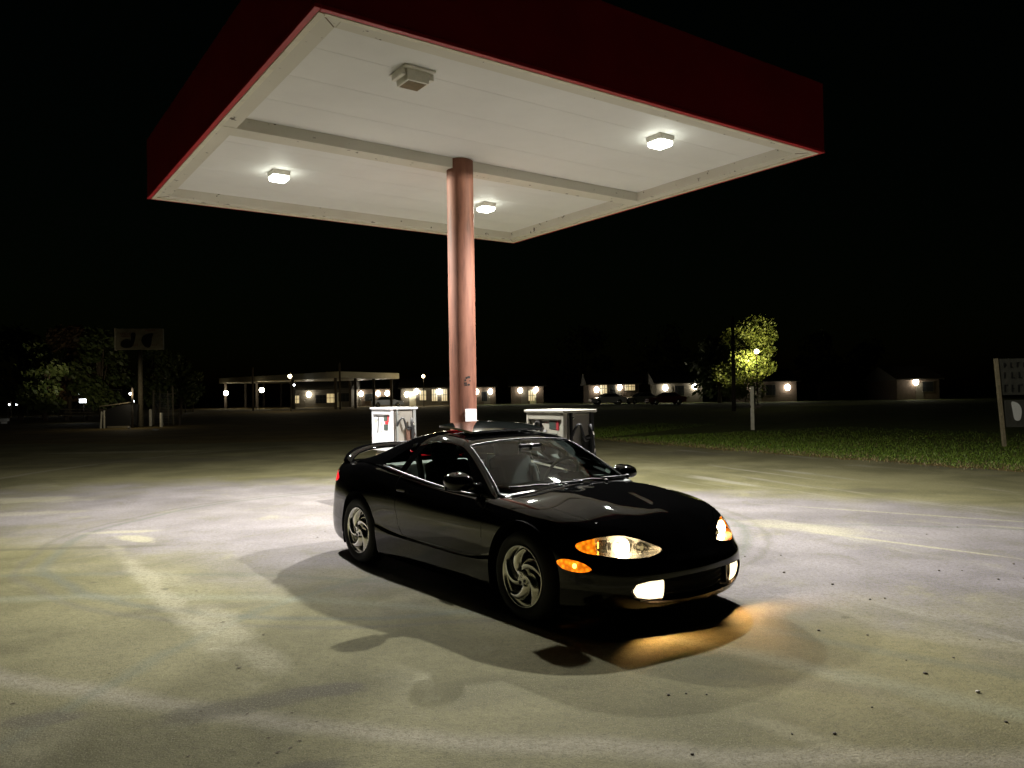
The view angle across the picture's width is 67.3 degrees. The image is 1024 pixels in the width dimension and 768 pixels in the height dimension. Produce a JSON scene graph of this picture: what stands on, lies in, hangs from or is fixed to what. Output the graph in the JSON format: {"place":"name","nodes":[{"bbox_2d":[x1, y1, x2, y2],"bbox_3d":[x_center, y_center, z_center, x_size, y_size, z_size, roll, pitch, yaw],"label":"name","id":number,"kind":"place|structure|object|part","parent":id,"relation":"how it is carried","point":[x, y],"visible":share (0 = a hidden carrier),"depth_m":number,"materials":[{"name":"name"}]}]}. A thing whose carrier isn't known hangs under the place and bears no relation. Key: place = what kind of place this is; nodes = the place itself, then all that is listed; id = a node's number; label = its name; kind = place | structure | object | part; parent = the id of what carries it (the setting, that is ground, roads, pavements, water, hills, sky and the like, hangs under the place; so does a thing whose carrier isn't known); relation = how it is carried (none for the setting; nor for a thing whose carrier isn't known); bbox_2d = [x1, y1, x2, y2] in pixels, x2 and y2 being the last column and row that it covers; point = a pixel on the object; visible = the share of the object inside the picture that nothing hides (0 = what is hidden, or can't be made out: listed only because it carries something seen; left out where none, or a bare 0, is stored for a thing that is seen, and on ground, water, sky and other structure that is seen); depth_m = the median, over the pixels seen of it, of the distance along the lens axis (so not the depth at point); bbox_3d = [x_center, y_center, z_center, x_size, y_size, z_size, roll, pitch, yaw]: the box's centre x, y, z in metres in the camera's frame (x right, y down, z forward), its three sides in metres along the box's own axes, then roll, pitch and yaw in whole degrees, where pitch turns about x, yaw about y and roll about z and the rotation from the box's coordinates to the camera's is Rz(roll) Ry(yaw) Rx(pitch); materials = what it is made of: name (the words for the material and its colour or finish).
{"place":"outdoors","nodes":[
{"label":"outdoors","id":0,"kind":"place"},
{"bbox_2d":[398,376,449,405],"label":"house","id":1,"kind":"structure","parent":0,"point":[436,390],"depth_m":111.98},
{"bbox_2d":[409,391,415,405],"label":"door","id":2,"kind":"structure","parent":1,"relation":"in","point":[412,396],"depth_m":111.91,"materials":[{"name":"beige metal"}]},
{"bbox_2d":[419,390,426,400],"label":"window","id":3,"kind":"structure","parent":1,"relation":"in","point":[420,391],"depth_m":111.91,"materials":[{"name":"yellow glass"}]},
{"bbox_2d":[431,389,437,401],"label":"window","id":4,"kind":"structure","parent":1,"relation":"in","point":[434,395],"depth_m":111.91,"materials":[{"name":"yellow glass"}]},
{"bbox_2d":[441,389,447,400],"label":"window","id":5,"kind":"structure","parent":1,"relation":"in","point":[444,392],"depth_m":111.91,"materials":[{"name":"glass"}]},
{"bbox_2d":[476,376,498,404],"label":"house","id":6,"kind":"structure","parent":0,"point":[486,389],"depth_m":113.99,"materials":[{"name":"brick"}]},
{"bbox_2d":[481,391,486,401],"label":"window","id":7,"kind":"structure","parent":6,"relation":"in","point":[483,394],"depth_m":113.90,"materials":[{"name":"glass"}]},
{"bbox_2d":[484,390,489,404],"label":"door","id":8,"kind":"structure","parent":6,"relation":"in","point":[488,395],"depth_m":113.90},
{"bbox_2d":[0,439,1023,767],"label":"parking lot","id":9,"kind":"structure","parent":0,"point":[388,663],"depth_m":5.13,"materials":[{"name":"concrete"}]},
{"bbox_2d":[333,421,739,620],"bbox_3d":[-0.056,1.017,6.921,2.035,1.348,4.372,0,-1,-38],"label":"parked car","id":10,"kind":"object","parent":9,"relation":"on","point":[518,531],"visible":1,"depth_m":5.80,"materials":[{"name":"black paint"}]},
{"bbox_3d":[-0.873,0.618,7.988,1.149,0.250,0.845,0,-1,-38],"label":"rear window","id":11,"kind":"part","parent":10,"relation":"part of","materials":[{"name":"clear glass"}]},
{"bbox_3d":[-0.583,1.054,6.349,0.168,0.528,1.333,0,-1,-38],"label":"door","id":12,"kind":"part","parent":10,"relation":"part of","materials":[{"name":"black paint"}]},
{"bbox_3d":[0.082,0.656,7.877,0.182,0.253,0.419,0,-1,-38],"label":"quarter window","id":13,"kind":"part","parent":10,"relation":"part of","materials":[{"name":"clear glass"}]},
{"bbox_3d":[0.653,1.046,7.318,0.168,0.528,1.333,0,-1,-38],"label":"door","id":14,"kind":"part","parent":10,"relation":"part of","materials":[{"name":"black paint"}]},
{"bbox_3d":[0.527,0.670,7.293,0.204,0.361,1.050,0,-1,-38],"label":"door window","id":15,"kind":"part","parent":10,"relation":"part of","materials":[{"name":"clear glass"}]},
{"bbox_2d":[0,387,1023,471],"bbox_3d":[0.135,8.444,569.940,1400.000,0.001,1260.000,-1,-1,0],"label":"ground","id":16,"kind":"structure","parent":0,"point":[208,421],"depth_m":47.01,"materials":[{"name":"green plant"}]},
{"bbox_2d":[0,418,8,423],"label":"concrete bench","id":17,"kind":"object","parent":16,"relation":"on","point":[3,420],"visible":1,"depth_m":54.77,"materials":[{"name":"white paint"}]},
{"bbox_2d":[8,401,11,416],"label":"street lamp","id":18,"kind":"object","parent":16,"relation":"on","point":[10,409],"visible":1,"depth_m":80.04,"materials":[{"name":"grey metal"}]},
{"bbox_2d":[0,321,61,419],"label":"broadleaf tree","id":19,"kind":"object","parent":16,"relation":"on","point":[18,337],"visible":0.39,"depth_m":65.20,"materials":[{"name":"green plant"}]},
{"bbox_2d":[12,339,68,420],"bbox_3d":[-36.675,-0.287,59.835,3.848,6.414,5.688,-1,-1,-30],"label":"broadleaf tree","id":20,"kind":"object","parent":16,"relation":"on","point":[37,381],"visible":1,"depth_m":59.03,"materials":[{"name":"green plant"}]},
{"bbox_2d":[0,389,121,417],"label":"hedge","id":21,"kind":"object","parent":16,"relation":"on","point":[42,415],"visible":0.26,"depth_m":72.00,"materials":[{"name":"green plant"}]},
{"bbox_2d":[42,324,109,418],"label":"broadleaf tree","id":22,"kind":"object","parent":16,"relation":"on","point":[69,336],"visible":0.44,"depth_m":67.29,"materials":[{"name":"green plant"}]},
{"bbox_2d":[60,408,94,420],"bbox_3d":[-33.876,2.368,59.982,2.231,1.000,0.700,-1,-1,-4],"label":"wooden fence","id":23,"kind":"object","parent":16,"relation":"on","point":[88,415],"visible":0.97,"depth_m":59.74,"materials":[{"name":"brown wood"}]},
{"bbox_2d":[79,399,87,421],"bbox_3d":[-31.230,1.920,56.039,0.560,1.718,0.214,-1,-1,0],"label":"sign","id":24,"kind":"object","parent":16,"relation":"on","point":[83,401],"visible":0.96,"depth_m":56.07,"materials":[{"name":"white plastic"}]},
{"bbox_2d":[65,325,132,418],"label":"broadleaf tree","id":25,"kind":"object","parent":16,"relation":"on","point":[100,340],"visible":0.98,"depth_m":65.39,"materials":[{"name":"green plant"}]},
{"bbox_2d":[99,402,138,427],"bbox_3d":[-22.452,1.770,43.931,1.707,1.459,1.270,-1,-1,-6],"label":"shed","id":26,"kind":"object","parent":16,"relation":"on","point":[120,416],"visible":0.96,"depth_m":43.40,"materials":[{"name":"black"}]},
{"bbox_2d":[129,387,133,427],"bbox_3d":[-21.259,1.301,42.961,0.133,2.322,0.378,-1,-1,0],"label":"street lamp","id":27,"kind":"object","parent":16,"relation":"on","point":[132,398],"visible":0.99,"depth_m":43.05,"materials":[{"name":"brown wood"}]},
{"bbox_2d":[114,328,163,426],"bbox_3d":[-21.778,-0.390,45.009,2.665,5.770,0.300,-1,-1,-9],"label":"roadside sign","id":28,"kind":"object","parent":16,"relation":"on","point":[139,339],"visible":1,"depth_m":44.91,"materials":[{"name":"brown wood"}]},
{"bbox_2d":[149,409,151,425],"bbox_3d":[-21.374,1.989,45.483,0.170,1.010,0.170,-1,-1,0],"label":"bollard","id":29,"kind":"object","parent":16,"relation":"on","point":[150,417],"visible":1,"depth_m":45.41,"materials":[{"name":"grey concrete"}]},
{"bbox_2d":[122,349,182,414],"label":"broadleaf tree","id":30,"kind":"object","parent":16,"relation":"on","point":[162,360],"visible":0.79,"depth_m":73.72,"materials":[{"name":"green plant"}]},
{"bbox_2d":[160,413,162,426],"bbox_3d":[-20.054,2.048,43.983,0.170,0.815,0.170,-1,-1,0],"label":"bollard","id":31,"kind":"object","parent":16,"relation":"on","point":[161,419],"visible":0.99,"depth_m":43.91,"materials":[{"name":"grey concrete"}]},
{"bbox_2d":[152,386,175,424],"bbox_3d":[-21.726,1.330,47.992,1.469,2.402,0.130,-1,-1,0],"label":"wire fence","id":32,"kind":"object","parent":16,"relation":"on","point":[154,403],"visible":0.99,"depth_m":47.97,"materials":[{"name":"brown wood"}]},
{"bbox_2d":[158,356,205,413],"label":"broadleaf tree","id":33,"kind":"object","parent":16,"relation":"on","point":[190,390],"visible":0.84,"depth_m":77.82,"materials":[{"name":"green plant"}]},
{"bbox_2d":[252,367,253,410],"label":"utility pole","id":34,"kind":"object","parent":16,"relation":"on","point":[252,388],"visible":1,"depth_m":91.91,"materials":[{"name":"brown wood"}]},
{"bbox_2d":[288,373,291,409],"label":"street lamp","id":35,"kind":"object","parent":16,"relation":"on","point":[289,375],"visible":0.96,"depth_m":86.04,"materials":[{"name":"grey metal"}]},
{"bbox_2d":[293,382,294,409],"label":"street lamp","id":36,"kind":"object","parent":16,"relation":"on","point":[294,395],"visible":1,"depth_m":96.04,"materials":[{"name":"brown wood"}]},
{"bbox_2d":[219,371,398,408],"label":"long shed","id":37,"kind":"structure","parent":16,"relation":"on","point":[355,377],"depth_m":102.56,"materials":[{"name":"beige metal"}]},
{"bbox_2d":[291,380,361,407],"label":"house","id":38,"kind":"structure","parent":16,"relation":"on","point":[313,394],"depth_m":111.98,"materials":[{"name":"beige brick"}]},
{"bbox_2d":[291,395,298,403],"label":"window","id":39,"kind":"structure","parent":38,"relation":"in","point":[296,396],"depth_m":111.91,"materials":[{"name":"yellow glass"}]},
{"bbox_2d":[299,393,304,407],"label":"door","id":40,"kind":"structure","parent":38,"relation":"in","point":[301,395],"depth_m":111.91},
{"bbox_2d":[315,394,326,403],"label":"window","id":41,"kind":"structure","parent":38,"relation":"in","point":[319,398],"depth_m":111.91,"materials":[{"name":"black glass"}]},
{"bbox_2d":[326,393,333,402],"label":"window","id":42,"kind":"structure","parent":38,"relation":"in","point":[330,396],"depth_m":111.91,"materials":[{"name":"yellow glass"}]},
{"bbox_2d":[338,393,348,401],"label":"window","id":43,"kind":"structure","parent":38,"relation":"in","point":[344,396],"depth_m":111.91,"materials":[{"name":"black glass"}]},
{"bbox_2d":[339,363,340,408],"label":"utility pole","id":44,"kind":"object","parent":16,"relation":"on","point":[339,385],"visible":1,"depth_m":91.90,"materials":[{"name":"brown wood"}]},
{"bbox_2d":[358,379,399,405],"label":"house","id":45,"kind":"structure","parent":16,"relation":"on","point":[382,389],"depth_m":118.00,"materials":[{"name":"brick"}]},
{"bbox_2d":[358,392,361,405],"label":"door","id":46,"kind":"structure","parent":45,"relation":"in","point":[359,397],"depth_m":117.92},
{"bbox_2d":[364,393,372,401],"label":"window","id":47,"kind":"structure","parent":45,"relation":"in","point":[368,396],"depth_m":117.92,"materials":[{"name":"glass"}]},
{"bbox_2d":[371,397,403,406],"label":"parked car","id":48,"kind":"object","parent":16,"relation":"on","point":[379,401],"visible":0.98,"depth_m":107.16,"materials":[{"name":"silver metal"}]},
{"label":"windows","id":49,"kind":"part","parent":48,"relation":"part of","materials":[{"name":"black glass"}]},
{"bbox_2d":[422,373,424,403],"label":"street lamp","id":50,"kind":"object","parent":16,"relation":"on","point":[423,375],"visible":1,"depth_m":104.05,"materials":[{"name":"grey metal"}]},
{"bbox_2d":[447,393,1023,472],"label":"turf","id":51,"kind":"structure","parent":16,"relation":"on","point":[978,413],"depth_m":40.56,"materials":[{"name":"green plant"}]},
{"bbox_2d":[588,393,626,404],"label":"parked car","id":52,"kind":"object","parent":51,"relation":"on","point":[615,398],"visible":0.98,"depth_m":96.28,"materials":[{"name":"white paint"}]},
{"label":"windows","id":53,"kind":"part","parent":52,"relation":"part of","materials":[{"name":"black glass"}]},
{"bbox_2d":[626,392,654,403],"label":"parked car","id":54,"kind":"object","parent":51,"relation":"on","point":[637,397],"visible":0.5,"depth_m":97.14,"materials":[{"name":"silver metal"}]},
{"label":"windows","id":55,"kind":"part","parent":54,"relation":"part of","materials":[{"name":"black glass"}]},
{"bbox_2d":[645,392,686,404],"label":"parked car","id":56,"kind":"object","parent":51,"relation":"on","point":[674,398],"visible":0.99,"depth_m":89.21,"materials":[{"name":"black paint"}]},
{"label":"windows","id":57,"kind":"part","parent":56,"relation":"part of","materials":[{"name":"black glass"}]},
{"bbox_2d":[685,334,748,402],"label":"broadleaf tree","id":58,"kind":"object","parent":51,"relation":"on","point":[709,360],"visible":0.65,"depth_m":96.29,"materials":[{"name":"green plant"}]},
{"bbox_2d":[731,317,735,410],"bbox_3d":[16.681,-1.515,58.019,0.309,7.101,0.309,-1,-1,0],"label":"utility pole","id":59,"kind":"object","parent":51,"relation":"on","point":[733,368],"visible":0.9,"depth_m":57.91,"materials":[{"name":"brown wood"}]},
{"bbox_2d":[710,314,778,404],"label":"broadleaf tree","id":60,"kind":"object","parent":51,"relation":"on","point":[750,335],"visible":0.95,"depth_m":65.71,"materials":[{"name":"green plant"}]},
{"bbox_2d":[750,387,760,429],"bbox_3d":[9.643,0.958,30.489,0.420,1.720,0.120,-1,-1,0],"label":"sign post","id":61,"kind":"object","parent":51,"relation":"on","point":[752,407],"visible":1,"depth_m":30.43,"materials":[{"name":"beige metal"}]},
{"bbox_2d":[754,349,758,408],"bbox_3d":[19.766,-0.396,62.005,0.380,4.860,0.400,-1,-1,0],"label":"yard lamp","id":62,"kind":"object","parent":51,"relation":"on","point":[756,351],"visible":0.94,"depth_m":61.96,"materials":[{"name":"white metal"}]},
{"bbox_2d":[993,358,1023,446],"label":"board sign","id":63,"kind":"object","parent":51,"relation":"on","point":[1009,376],"visible":0.97,"depth_m":20.27,"materials":[{"name":"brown wood"}]},
{"bbox_2d":[0,0,1023,402],"label":"sky","id":64,"kind":"structure","parent":0,"point":[906,233],"materials":[{"name":"black"}]},
{"bbox_2d":[508,375,545,403],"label":"house","id":65,"kind":"structure","parent":0,"point":[527,389],"depth_m":113.99,"materials":[{"name":"brick"}]},
{"bbox_2d":[521,390,527,403],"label":"door","id":66,"kind":"structure","parent":65,"relation":"in","point":[524,397],"depth_m":113.90,"materials":[{"name":"wood"}]},
{"bbox_2d":[528,390,534,400],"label":"window","id":67,"kind":"structure","parent":65,"relation":"in","point":[531,397],"depth_m":113.90,"materials":[{"name":"yellow glass"}]},
{"bbox_2d":[530,390,535,403],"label":"door","id":68,"kind":"structure","parent":65,"relation":"in","point":[531,402],"depth_m":113.90,"materials":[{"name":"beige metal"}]},
{"bbox_2d":[580,372,641,403],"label":"house","id":69,"kind":"structure","parent":0,"point":[594,385],"depth_m":106.00,"materials":[{"name":"brick"}]},
{"bbox_2d":[600,385,607,394],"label":"window","id":70,"kind":"structure","parent":69,"relation":"in","point":[603,388],"depth_m":105.91,"materials":[{"name":"glass"}]},
{"bbox_2d":[609,385,615,392],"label":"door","id":71,"kind":"structure","parent":69,"relation":"in","point":[611,387],"depth_m":105.91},
{"bbox_2d":[615,388,620,395],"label":"door","id":72,"kind":"structure","parent":69,"relation":"in","point":[617,391],"depth_m":105.91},
{"bbox_2d":[624,385,629,390],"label":"window","id":73,"kind":"structure","parent":69,"relation":"in","point":[626,387],"depth_m":105.91,"materials":[{"name":"yellow glass"}]},
{"bbox_2d":[629,385,634,390],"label":"window","id":74,"kind":"structure","parent":69,"relation":"in","point":[632,387],"depth_m":105.91,"materials":[{"name":"yellow glass"}]},
{"bbox_2d":[642,371,702,402],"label":"house","id":75,"kind":"structure","parent":0,"point":[656,383],"depth_m":102.14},
{"bbox_2d":[665,387,671,402],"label":"door","id":76,"kind":"structure","parent":75,"relation":"in","point":[669,389],"depth_m":101.92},
{"bbox_2d":[674,385,684,395],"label":"window","id":77,"kind":"structure","parent":75,"relation":"in","point":[679,389],"depth_m":101.90,"materials":[{"name":"black glass"}]},
{"bbox_2d":[683,387,689,402],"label":"door","id":78,"kind":"structure","parent":75,"relation":"in","point":[686,389],"depth_m":101.90,"materials":[{"name":"beige wood"}]},
{"bbox_2d":[725,369,800,401],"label":"house","id":79,"kind":"structure","parent":0,"point":[780,384],"depth_m":97.99,"materials":[{"name":"brick"}]},
{"bbox_2d":[755,386,761,401],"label":"door","id":80,"kind":"structure","parent":79,"relation":"in","point":[759,399],"depth_m":97.90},
{"bbox_2d":[765,384,775,395],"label":"window","id":81,"kind":"structure","parent":79,"relation":"in","point":[771,390],"depth_m":97.90,"materials":[{"name":"black glass"}]},
{"bbox_2d":[862,366,944,399],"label":"house","id":82,"kind":"structure","parent":0,"point":[904,383],"depth_m":96.83,"materials":[{"name":"brick"}]},
{"bbox_2d":[916,383,923,399],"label":"door","id":83,"kind":"structure","parent":82,"relation":"in","point":[919,388],"depth_m":95.91,"materials":[{"name":"wood"}]},
{"bbox_2d":[922,381,933,391],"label":"window","id":84,"kind":"structure","parent":82,"relation":"in","point":[928,386],"depth_m":95.91,"materials":[{"name":"black glass"}]},
{"bbox_3d":[-0.624,1.678,10.201,1.150,0.130,6.000,0,-1,-35],"label":"pump island","id":85,"kind":"object","parent":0,"visible":0},
{"bbox_2d":[370,407,417,454],"bbox_3d":[-1.801,1.003,11.859,0.470,1.290,0.785,0,-1,-35],"label":"fuel pump","id":86,"kind":"object","parent":85,"relation":"on","point":[390,424],"visible":0.57,"depth_m":11.65,"materials":[{"name":"metal"}]},
{"bbox_2d":[147,0,824,429],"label":"fuel canopy","id":87,"kind":"object","parent":85,"relation":"on","point":[533,118],"visible":0.91,"depth_m":8.90,"materials":[{"name":"red"}]},
{"bbox_2d":[267,169,290,182],"bbox_3d":[-3.213,-2.860,10.605,0.245,0.126,0.245,0,-1,-35],"label":"canopy light","id":88,"kind":"object","parent":87,"relation":"attached to","point":[278,176],"visible":1,"depth_m":10.53,"materials":[{"name":"grey"}]},
{"bbox_2d":[390,63,435,91],"bbox_3d":[-0.957,-2.935,7.417,0.346,0.125,0.331,0,-1,-35],"label":"canopy light","id":89,"kind":"object","parent":87,"relation":"attached to","point":[410,77],"visible":1,"depth_m":7.34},
{"bbox_2d":[465,409,476,421],"bbox_3d":[-0.536,0.466,10.063,0.165,0.280,0.022,0,-1,-35],"label":"notice board","id":90,"kind":"object","parent":87,"relation":"attached to","point":[470,414],"visible":0.56,"depth_m":10.05,"materials":[{"name":"white paint"}]},
{"bbox_2d":[476,201,495,212],"bbox_3d":[-0.426,-2.881,12.563,0.245,0.126,0.245,0,-1,-35],"label":"canopy light","id":91,"kind":"object","parent":87,"relation":"attached to","point":[485,207],"visible":1,"depth_m":12.49,"materials":[{"name":"grey"}]},
{"bbox_2d":[646,132,673,149],"bbox_3d":[1.810,-2.955,9.393,0.245,0.126,0.245,0,-1,-35],"label":"canopy light","id":92,"kind":"object","parent":87,"relation":"attached to","point":[659,141],"visible":1,"depth_m":9.32,"materials":[{"name":"grey"}]},
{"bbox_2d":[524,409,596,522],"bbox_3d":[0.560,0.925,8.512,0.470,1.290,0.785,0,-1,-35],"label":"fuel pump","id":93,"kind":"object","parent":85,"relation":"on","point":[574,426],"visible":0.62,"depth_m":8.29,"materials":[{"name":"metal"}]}
]}

